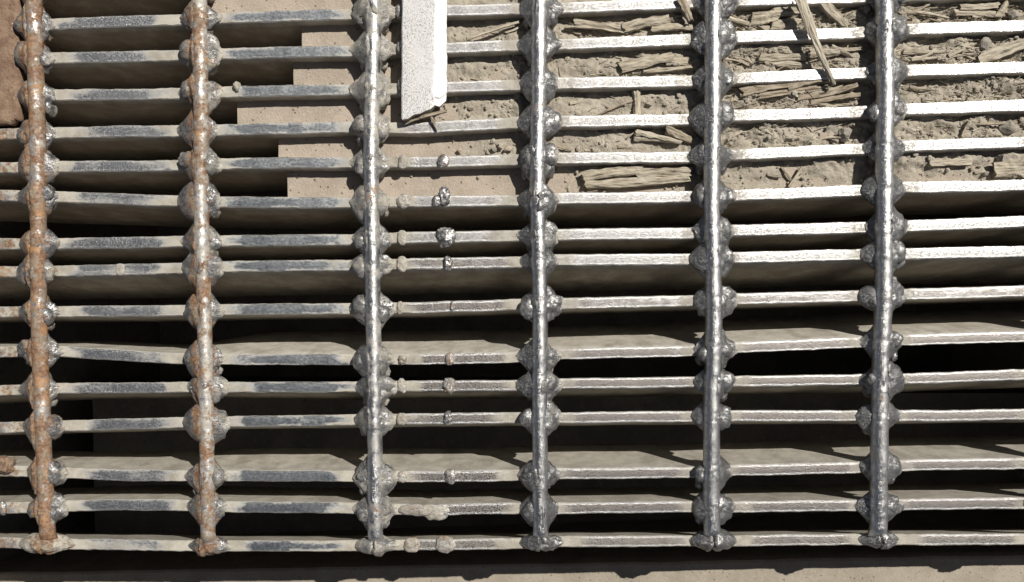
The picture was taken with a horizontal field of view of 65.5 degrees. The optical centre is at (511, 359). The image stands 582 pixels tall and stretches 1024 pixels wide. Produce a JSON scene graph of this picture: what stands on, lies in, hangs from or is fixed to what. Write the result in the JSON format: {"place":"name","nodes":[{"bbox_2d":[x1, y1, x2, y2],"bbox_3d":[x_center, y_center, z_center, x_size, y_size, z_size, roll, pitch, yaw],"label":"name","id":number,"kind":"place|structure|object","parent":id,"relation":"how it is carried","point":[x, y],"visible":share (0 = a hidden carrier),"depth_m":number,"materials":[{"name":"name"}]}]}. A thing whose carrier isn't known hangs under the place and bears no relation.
{"place":"outdoors","nodes":[
{"label":"outdoors","id":0,"kind":"place"},
{"bbox_2d":[0,194,1023,560],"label":"pit wall","id":1,"kind":"structure","parent":0,"point":[928,360],"depth_m":1.20,"materials":[{"name":"concrete"}]},
{"bbox_2d":[0,0,1023,556],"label":"steel grating","id":2,"kind":"object","parent":1,"relation":"on","point":[112,112],"visible":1,"depth_m":0.80,"materials":[{"name":"silver metal"}]},
{"bbox_2d":[401,0,446,120],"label":"lath","id":3,"kind":"object","parent":2,"relation":"on","point":[424,61],"visible":1,"depth_m":0.78,"materials":[{"name":"white paint"}]},
{"bbox_2d":[403,110,446,124],"bbox_3d":[-0.086,-0.240,0.787,0.045,0.006,0.004,-15,92,2],"label":"bark strip","id":4,"kind":"object","parent":2,"relation":"on","point":[423,116],"visible":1,"depth_m":0.79,"materials":[{"name":"beige wood"}]},
{"bbox_2d":[430,116,437,130],"bbox_3d":[-0.077,-0.234,0.787,0.008,0.005,0.016,0,92,2],"label":"twig","id":5,"kind":"object","parent":2,"relation":"on","point":[433,121],"visible":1,"depth_m":0.79,"materials":[{"name":"beige wood"}]},
{"bbox_2d":[795,0,835,85],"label":"wood splinter","id":6,"kind":"object","parent":2,"relation":"on","point":[807,17],"visible":1,"depth_m":0.77,"materials":[{"name":"wood"}]},
{"bbox_2d":[158,191,917,381],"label":"pit floor","id":7,"kind":"structure","parent":0,"point":[842,361],"depth_m":1.43,"materials":[{"name":"concrete"}]},
{"bbox_2d":[93,377,1023,534],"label":"pit step","id":8,"kind":"object","parent":7,"relation":"on","point":[144,522],"depth_m":1.10,"materials":[{"name":"concrete"}]},
{"bbox_2d":[207,0,1020,196],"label":"concrete ledge","id":9,"kind":"object","parent":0,"point":[349,183],"visible":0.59,"depth_m":0.81,"materials":[{"name":"beige concrete"}]},
{"bbox_2d":[396,0,1023,192],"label":"soil","id":10,"kind":"structure","parent":9,"relation":"on","point":[841,170],"depth_m":0.79,"materials":[{"name":"brown soil"}]},
{"bbox_2d":[471,77,482,80],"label":"splinter","id":11,"kind":"object","parent":10,"relation":"on","point":[476,78],"visible":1,"depth_m":0.80,"materials":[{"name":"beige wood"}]},
{"bbox_2d":[466,21,518,40],"bbox_3d":[-0.019,-0.327,0.790,0.056,0.005,0.004,-17,92,2],"label":"twig","id":12,"kind":"object","parent":10,"relation":"on","point":[490,30],"visible":1,"depth_m":0.79,"materials":[{"name":"wood"}]},
{"bbox_2d":[497,143,503,149],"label":"pebble","id":13,"kind":"object","parent":10,"relation":"on","point":[500,145],"visible":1,"depth_m":0.80,"materials":[{"name":"stone"}]},
{"bbox_2d":[503,145,512,150],"bbox_3d":[-0.004,-0.212,0.798,0.010,0.004,0.006,0,92,2],"label":"pebble","id":14,"kind":"object","parent":10,"relation":"on","point":[508,148],"visible":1,"depth_m":0.80,"materials":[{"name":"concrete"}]},
{"bbox_2d":[504,23,522,32],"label":"splinter","id":15,"kind":"object","parent":10,"relation":"on","point":[510,30],"visible":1,"depth_m":0.79,"materials":[{"name":"wood"}]},
{"bbox_2d":[548,141,571,150],"bbox_3d":[0.048,-0.214,0.796,0.026,0.004,0.010,0,92,2],"label":"twig","id":16,"kind":"object","parent":10,"relation":"on","point":[563,147],"visible":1,"depth_m":0.80,"materials":[{"name":"beige wood"}]},
{"bbox_2d":[565,178,575,188],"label":"splinter","id":17,"kind":"object","parent":10,"relation":"on","point":[571,182],"visible":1,"depth_m":0.80,"materials":[{"name":"brown wood"}]},
{"bbox_2d":[564,28,580,34],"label":"splinter","id":18,"kind":"object","parent":10,"relation":"on","point":[572,31],"visible":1,"depth_m":0.79,"materials":[{"name":"brown wood"}]},
{"bbox_2d":[570,100,581,104],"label":"splinter","id":19,"kind":"object","parent":10,"relation":"on","point":[574,102],"visible":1,"depth_m":0.80,"materials":[{"name":"wood"}]},
{"bbox_2d":[564,19,628,33],"bbox_3d":[0.084,-0.331,0.789,0.065,0.008,0.010,6,92,2],"label":"bark strip","id":20,"kind":"object","parent":10,"relation":"on","point":[588,24],"visible":1,"depth_m":0.79,"materials":[{"name":"brown wood"}]},
{"bbox_2d":[597,100,632,114],"bbox_3d":[0.102,-0.251,0.793,0.038,0.004,0.003,-21,91,2],"label":"twig","id":21,"kind":"object","parent":10,"relation":"on","point":[612,108],"visible":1,"depth_m":0.79,"materials":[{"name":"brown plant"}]},
{"bbox_2d":[618,145,633,150],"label":"splinter","id":22,"kind":"object","parent":10,"relation":"on","point":[623,146],"visible":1,"depth_m":0.79,"materials":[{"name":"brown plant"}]},
{"bbox_2d":[625,69,641,74],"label":"splinter","id":23,"kind":"object","parent":10,"relation":"on","point":[635,71],"visible":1,"depth_m":0.79,"materials":[{"name":"brown wood"}]},
{"bbox_2d":[579,165,690,189],"bbox_3d":[0.122,-0.183,0.794,0.111,0.008,0.024,0,92,2],"label":"wood chip","id":24,"kind":"object","parent":10,"relation":"on","point":[590,178],"visible":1,"depth_m":0.79,"materials":[{"name":"beige wood"}]},
{"bbox_2d":[632,89,640,113],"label":"wood chip","id":25,"kind":"object","parent":10,"relation":"on","point":[636,102],"visible":1,"depth_m":0.79,"materials":[{"name":"wood"}]},
{"bbox_2d":[621,14,669,32],"bbox_3d":[0.132,-0.333,0.786,0.049,0.005,0.011,-12,92,2],"label":"bark strip","id":26,"kind":"object","parent":10,"relation":"on","point":[635,25],"visible":1,"depth_m":0.78,"materials":[{"name":"brown wood"}]},
{"bbox_2d":[645,102,652,106],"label":"pebble","id":27,"kind":"object","parent":10,"relation":"on","point":[649,104],"visible":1,"depth_m":0.79,"materials":[{"name":"stone"}]},
{"bbox_2d":[616,52,692,73],"bbox_3d":[0.141,-0.293,0.788,0.074,0.009,0.019,-7,92,2],"label":"wood chip","id":28,"kind":"object","parent":10,"relation":"on","point":[636,63],"visible":1,"depth_m":0.79,"materials":[{"name":"beige wood"}]},
{"bbox_2d":[633,129,682,143],"bbox_3d":[0.145,-0.219,0.790,0.049,0.007,0.012,11,92,1],"label":"wood splinter","id":29,"kind":"object","parent":10,"relation":"on","point":[650,136],"visible":1,"depth_m":0.79,"materials":[{"name":"wood"}]},
{"bbox_2d":[635,167,692,178],"bbox_3d":[0.151,-0.185,0.792,0.058,0.006,0.013,0,92,2],"label":"wood chip","id":30,"kind":"object","parent":10,"relation":"on","point":[661,172],"visible":1,"depth_m":0.79,"materials":[{"name":"beige wood"}]},
{"bbox_2d":[651,23,694,31],"bbox_3d":[0.159,-0.329,0.786,0.046,0.005,0.009,0,92,2],"label":"bark strip","id":31,"kind":"object","parent":10,"relation":"on","point":[670,27],"visible":1,"depth_m":0.79,"materials":[{"name":"brown wood"}]},
{"bbox_2d":[661,53,688,65],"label":"wood chip","id":32,"kind":"object","parent":10,"relation":"on","point":[679,60],"visible":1,"depth_m":0.79,"materials":[{"name":"beige wood"}]},
{"bbox_2d":[665,126,691,143],"bbox_3d":[0.165,-0.223,0.788,0.030,0.008,0.010,22,93,1],"label":"bark chip","id":33,"kind":"object","parent":10,"relation":"on","point":[671,131],"visible":1,"depth_m":0.79,"materials":[{"name":"beige wood"}]},
{"bbox_2d":[676,0,692,22],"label":"wood chip","id":34,"kind":"object","parent":10,"relation":"on","point":[683,5],"visible":1,"depth_m":0.78,"materials":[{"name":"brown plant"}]},
{"bbox_2d":[727,131,746,141],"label":"splinter","id":35,"kind":"object","parent":10,"relation":"on","point":[736,133],"visible":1,"depth_m":0.79,"materials":[{"name":"wood"}]},
{"bbox_2d":[725,57,749,65],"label":"splinter","id":36,"kind":"object","parent":10,"relation":"on","point":[737,60],"visible":1,"depth_m":0.79,"materials":[{"name":"brown wood"}]},
{"bbox_2d":[726,16,770,29],"bbox_3d":[0.234,-0.331,0.784,0.050,0.005,0.005,15,93,1],"label":"wood splinter","id":37,"kind":"object","parent":10,"relation":"on","point":[738,21],"visible":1,"depth_m":0.78,"materials":[{"name":"wood"}]},
{"bbox_2d":[746,8,782,25],"bbox_3d":[0.249,-0.336,0.782,0.036,0.007,0.014,-7,92,2],"label":"wood chip","id":38,"kind":"object","parent":10,"relation":"on","point":[761,18],"visible":1,"depth_m":0.78,"materials":[{"name":"beige wood"}]},
{"bbox_2d":[760,143,781,146],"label":"splinter","id":39,"kind":"object","parent":10,"relation":"on","point":[780,144],"visible":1,"depth_m":0.79,"materials":[{"name":"brown wood"}]},
{"bbox_2d":[767,173,781,177],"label":"splinter","id":40,"kind":"object","parent":10,"relation":"on","point":[773,175],"visible":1,"depth_m":0.79,"materials":[{"name":"brown wood"}]},
{"bbox_2d":[739,80,829,98],"bbox_3d":[0.268,-0.268,0.783,0.088,0.010,0.016,-7,92,2],"label":"bark strip","id":41,"kind":"object","parent":10,"relation":"on","point":[769,90],"visible":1,"depth_m":0.78,"materials":[{"name":"beige wood"}]},
{"bbox_2d":[757,53,812,67],"bbox_3d":[0.270,-0.295,0.784,0.054,0.006,0.015,0,92,2],"label":"wood chip","id":42,"kind":"object","parent":10,"relation":"on","point":[772,58],"visible":1,"depth_m":0.78,"materials":[{"name":"beige wood"}]},
{"bbox_2d":[771,6,798,17],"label":"wood chip","id":43,"kind":"object","parent":10,"relation":"on","point":[790,11],"visible":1,"depth_m":0.78,"materials":[{"name":"beige wood"}]},
{"bbox_2d":[770,18,800,29],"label":"wood chip","id":44,"kind":"object","parent":10,"relation":"on","point":[786,24],"visible":1,"depth_m":0.78,"materials":[{"name":"beige wood"}]},
{"bbox_2d":[780,167,791,180],"bbox_3d":[0.273,-0.184,0.792,0.003,0.003,0.020,-40,90,3],"label":"twig","id":45,"kind":"object","parent":10,"relation":"on","point":[785,173],"visible":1,"depth_m":0.79,"materials":[{"name":"beige wood"}]},
{"bbox_2d":[772,61,808,66],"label":"splinter","id":46,"kind":"object","parent":10,"relation":"on","point":[791,62],"visible":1,"depth_m":0.78,"materials":[{"name":"wood"}]},
{"bbox_2d":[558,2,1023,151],"bbox_3d":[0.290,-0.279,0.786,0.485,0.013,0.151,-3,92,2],"label":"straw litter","id":47,"kind":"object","parent":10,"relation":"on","point":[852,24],"visible":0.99,"depth_m":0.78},
{"bbox_2d":[787,166,802,186],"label":"wood chip","id":48,"kind":"object","parent":10,"relation":"on","point":[794,179],"visible":1,"depth_m":0.79,"materials":[{"name":"beige wood"}]},
{"bbox_2d":[809,101,835,106],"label":"splinter","id":49,"kind":"object","parent":10,"relation":"on","point":[827,104],"visible":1,"depth_m":0.78,"materials":[{"name":"brown wood"}]},
{"bbox_2d":[806,47,840,57],"bbox_3d":[0.306,-0.302,0.782,0.033,0.006,0.010,0,92,2],"label":"wood chip","id":50,"kind":"object","parent":10,"relation":"on","point":[828,52],"visible":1,"depth_m":0.78,"materials":[{"name":"beige wood"}]},
{"bbox_2d":[819,132,827,136],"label":"pebble","id":51,"kind":"object","parent":10,"relation":"on","point":[821,134],"visible":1,"depth_m":0.79,"materials":[{"name":"stone"}]},
{"bbox_2d":[811,85,842,92],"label":"splinter","id":52,"kind":"object","parent":10,"relation":"on","point":[828,88],"visible":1,"depth_m":0.78,"materials":[{"name":"wood"}]},
{"bbox_2d":[817,136,840,139],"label":"splinter","id":53,"kind":"object","parent":10,"relation":"on","point":[825,137],"visible":1,"depth_m":0.79,"materials":[{"name":"brown wood"}]},
{"bbox_2d":[824,130,833,135],"bbox_3d":[0.314,-0.224,0.788,0.009,0.006,0.009,0,92,2],"label":"pebble","id":54,"kind":"object","parent":10,"relation":"on","point":[829,132],"visible":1,"depth_m":0.79,"materials":[{"name":"stone"}]},
{"bbox_2d":[798,83,860,105],"bbox_3d":[0.311,-0.260,0.782,0.062,0.009,0.014,-10,92,2],"label":"bark strip","id":55,"kind":"object","parent":10,"relation":"on","point":[828,95],"visible":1,"depth_m":0.78,"materials":[{"name":"beige wood"}]},
{"bbox_2d":[826,125,838,135],"bbox_3d":[0.317,-0.227,0.788,0.013,0.006,0.011,0,92,2],"label":"pebble","id":56,"kind":"object","parent":10,"relation":"on","point":[834,129],"visible":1,"depth_m":0.79,"materials":[{"name":"stone"}]},
{"bbox_2d":[819,0,849,27],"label":"wood splinter","id":57,"kind":"object","parent":10,"relation":"on","point":[832,12],"visible":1,"depth_m":0.78,"materials":[{"name":"beige wood"}]},
{"bbox_2d":[831,138,838,143],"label":"pebble","id":58,"kind":"object","parent":10,"relation":"on","point":[835,140],"visible":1,"depth_m":0.79,"materials":[{"name":"stone"}]},
{"bbox_2d":[839,127,851,141],"bbox_3d":[0.328,-0.222,0.786,0.013,0.011,0.014,20,93,1],"label":"pebble","id":59,"kind":"object","parent":10,"relation":"on","point":[844,133],"visible":1,"depth_m":0.78,"materials":[{"name":"stone"}]},
{"bbox_2d":[831,102,859,105],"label":"splinter","id":60,"kind":"object","parent":10,"relation":"on","point":[845,104],"visible":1,"depth_m":0.79,"materials":[{"name":"brown wood"}]},
{"bbox_2d":[829,44,862,57],"bbox_3d":[0.327,-0.302,0.781,0.032,0.006,0.012,4,92,2],"label":"wood splinter","id":61,"kind":"object","parent":10,"relation":"on","point":[845,52],"visible":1,"depth_m":0.78,"materials":[{"name":"beige wood"}]},
{"bbox_2d":[844,60,859,67],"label":"splinter","id":62,"kind":"object","parent":10,"relation":"on","point":[847,64],"visible":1,"depth_m":0.78,"materials":[{"name":"wood"}]},
{"bbox_2d":[898,3,929,14],"bbox_3d":[0.393,-0.342,0.778,0.031,0.003,0.006,-15,92,2],"label":"splinter","id":63,"kind":"object","parent":10,"relation":"on","point":[914,10],"visible":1,"depth_m":0.78,"materials":[{"name":"beige plant"}]},
{"bbox_2d":[909,86,937,90],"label":"splinter","id":64,"kind":"object","parent":10,"relation":"on","point":[917,88],"visible":1,"depth_m":0.78,"materials":[{"name":"brown plant"}]},
{"bbox_2d":[912,48,936,58],"bbox_3d":[0.405,-0.299,0.780,0.025,0.003,0.005,-22,91,2],"label":"splinter","id":65,"kind":"object","parent":10,"relation":"on","point":[925,55],"visible":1,"depth_m":0.78,"materials":[{"name":"wood"}]},
{"bbox_2d":[903,9,948,18],"bbox_3d":[0.405,-0.338,0.778,0.045,0.004,0.010,0,92,2],"label":"straw","id":66,"kind":"object","parent":10,"relation":"on","point":[931,14],"visible":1,"depth_m":0.78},
{"bbox_2d":[913,14,941,22],"bbox_3d":[0.407,-0.336,0.781,0.029,0.002,0.011,0,92,2],"label":"splinter","id":67,"kind":"object","parent":10,"relation":"on","point":[931,18],"visible":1,"depth_m":0.78,"materials":[{"name":"brown plant"}]},
{"bbox_2d":[902,49,975,61],"bbox_3d":[0.418,-0.299,0.780,0.071,0.004,0.011,0,92,2],"label":"wood splinter","id":68,"kind":"object","parent":10,"relation":"on","point":[907,51],"visible":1,"depth_m":0.78,"materials":[{"name":"beige wood"}]},
{"bbox_2d":[931,95,963,100],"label":"splinter","id":69,"kind":"object","parent":10,"relation":"on","point":[958,99],"visible":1,"depth_m":0.78,"materials":[{"name":"brown wood"}]},
{"bbox_2d":[929,158,971,166],"bbox_3d":[0.431,-0.195,0.784,0.043,0.004,0.008,0,92,2],"label":"wood chip","id":70,"kind":"object","parent":10,"relation":"on","point":[956,162],"visible":1,"depth_m":0.78,"materials":[{"name":"wood"}]},
{"bbox_2d":[947,47,965,56],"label":"splinter","id":71,"kind":"object","parent":10,"relation":"on","point":[956,52],"visible":1,"depth_m":0.78,"materials":[{"name":"brown wood"}]},
{"bbox_2d":[960,121,968,137],"bbox_3d":[0.444,-0.227,0.781,0.008,0.005,0.016,0,92,2],"label":"twig","id":72,"kind":"object","parent":10,"relation":"on","point":[964,129],"visible":1,"depth_m":0.78,"materials":[{"name":"beige wood"}]},
{"bbox_2d":[952,2,999,17],"bbox_3d":[0.454,-0.341,0.776,0.045,0.005,0.015,0,92,2],"label":"wood splinter","id":73,"kind":"object","parent":10,"relation":"on","point":[970,9],"visible":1,"depth_m":0.78,"materials":[{"name":"beige wood"}]},
{"bbox_2d":[973,171,986,173],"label":"splinter","id":74,"kind":"object","parent":10,"relation":"on","point":[978,172],"visible":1,"depth_m":0.79,"materials":[{"name":"brown wood"}]},
{"bbox_2d":[977,37,991,50],"bbox_3d":[0.462,-0.309,0.779,0.011,0.011,0.013,22,93,1],"label":"pebble","id":75,"kind":"object","parent":10,"relation":"on","point":[984,43],"visible":1,"depth_m":0.78,"materials":[{"name":"stone"}]},
{"bbox_2d":[981,172,988,176],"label":"pebble","id":76,"kind":"object","parent":10,"relation":"on","point":[984,174],"visible":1,"depth_m":0.78,"materials":[{"name":"stone"}]},
{"bbox_2d":[978,121,1017,125],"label":"wood splinter","id":77,"kind":"object","parent":10,"relation":"on","point":[990,123],"visible":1,"depth_m":0.78,"materials":[{"name":"beige plant"}]},
{"bbox_2d":[978,38,1023,62],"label":"wood chip","id":78,"kind":"object","parent":10,"relation":"on","point":[999,52],"visible":1,"depth_m":0.77,"materials":[{"name":"wood"}]},
{"bbox_2d":[994,0,1008,20],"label":"wood chip","id":79,"kind":"object","parent":10,"relation":"on","point":[1001,11],"visible":1,"depth_m":0.77,"materials":[{"name":"beige wood"}]},
{"bbox_2d":[996,154,1008,161],"bbox_3d":[0.482,-0.196,0.782,0.010,0.006,0.012,0,92,2],"label":"pebble","id":80,"kind":"object","parent":10,"relation":"on","point":[1003,158],"visible":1,"depth_m":0.78,"materials":[{"name":"stone"}]},
{"bbox_2d":[989,159,1023,178],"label":"wood chip","id":81,"kind":"object","parent":10,"relation":"on","point":[1007,170],"visible":1,"depth_m":0.78,"materials":[{"name":"beige wood"}]},
{"bbox_2d":[998,120,1017,133],"bbox_3d":[0.486,-0.228,0.781,0.016,0.008,0.012,44,93,0],"label":"pebble","id":82,"kind":"object","parent":10,"relation":"on","point":[1009,127],"visible":1,"depth_m":0.78,"materials":[{"name":"stone"}]},
{"bbox_2d":[1005,11,1018,19],"bbox_3d":[0.488,-0.337,0.776,0.010,0.011,0.011,-22,91,2],"label":"pebble","id":83,"kind":"object","parent":10,"relation":"on","point":[1012,15],"visible":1,"depth_m":0.77,"materials":[{"name":"stone"}]},
{"label":"ground","id":84,"kind":"structure","parent":0,"visible":0},
{"bbox_2d":[0,509,1023,581],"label":"kerb","id":85,"kind":"structure","parent":84,"relation":"on","point":[908,563],"depth_m":0.94,"materials":[{"name":"grey concrete"}]}
]}

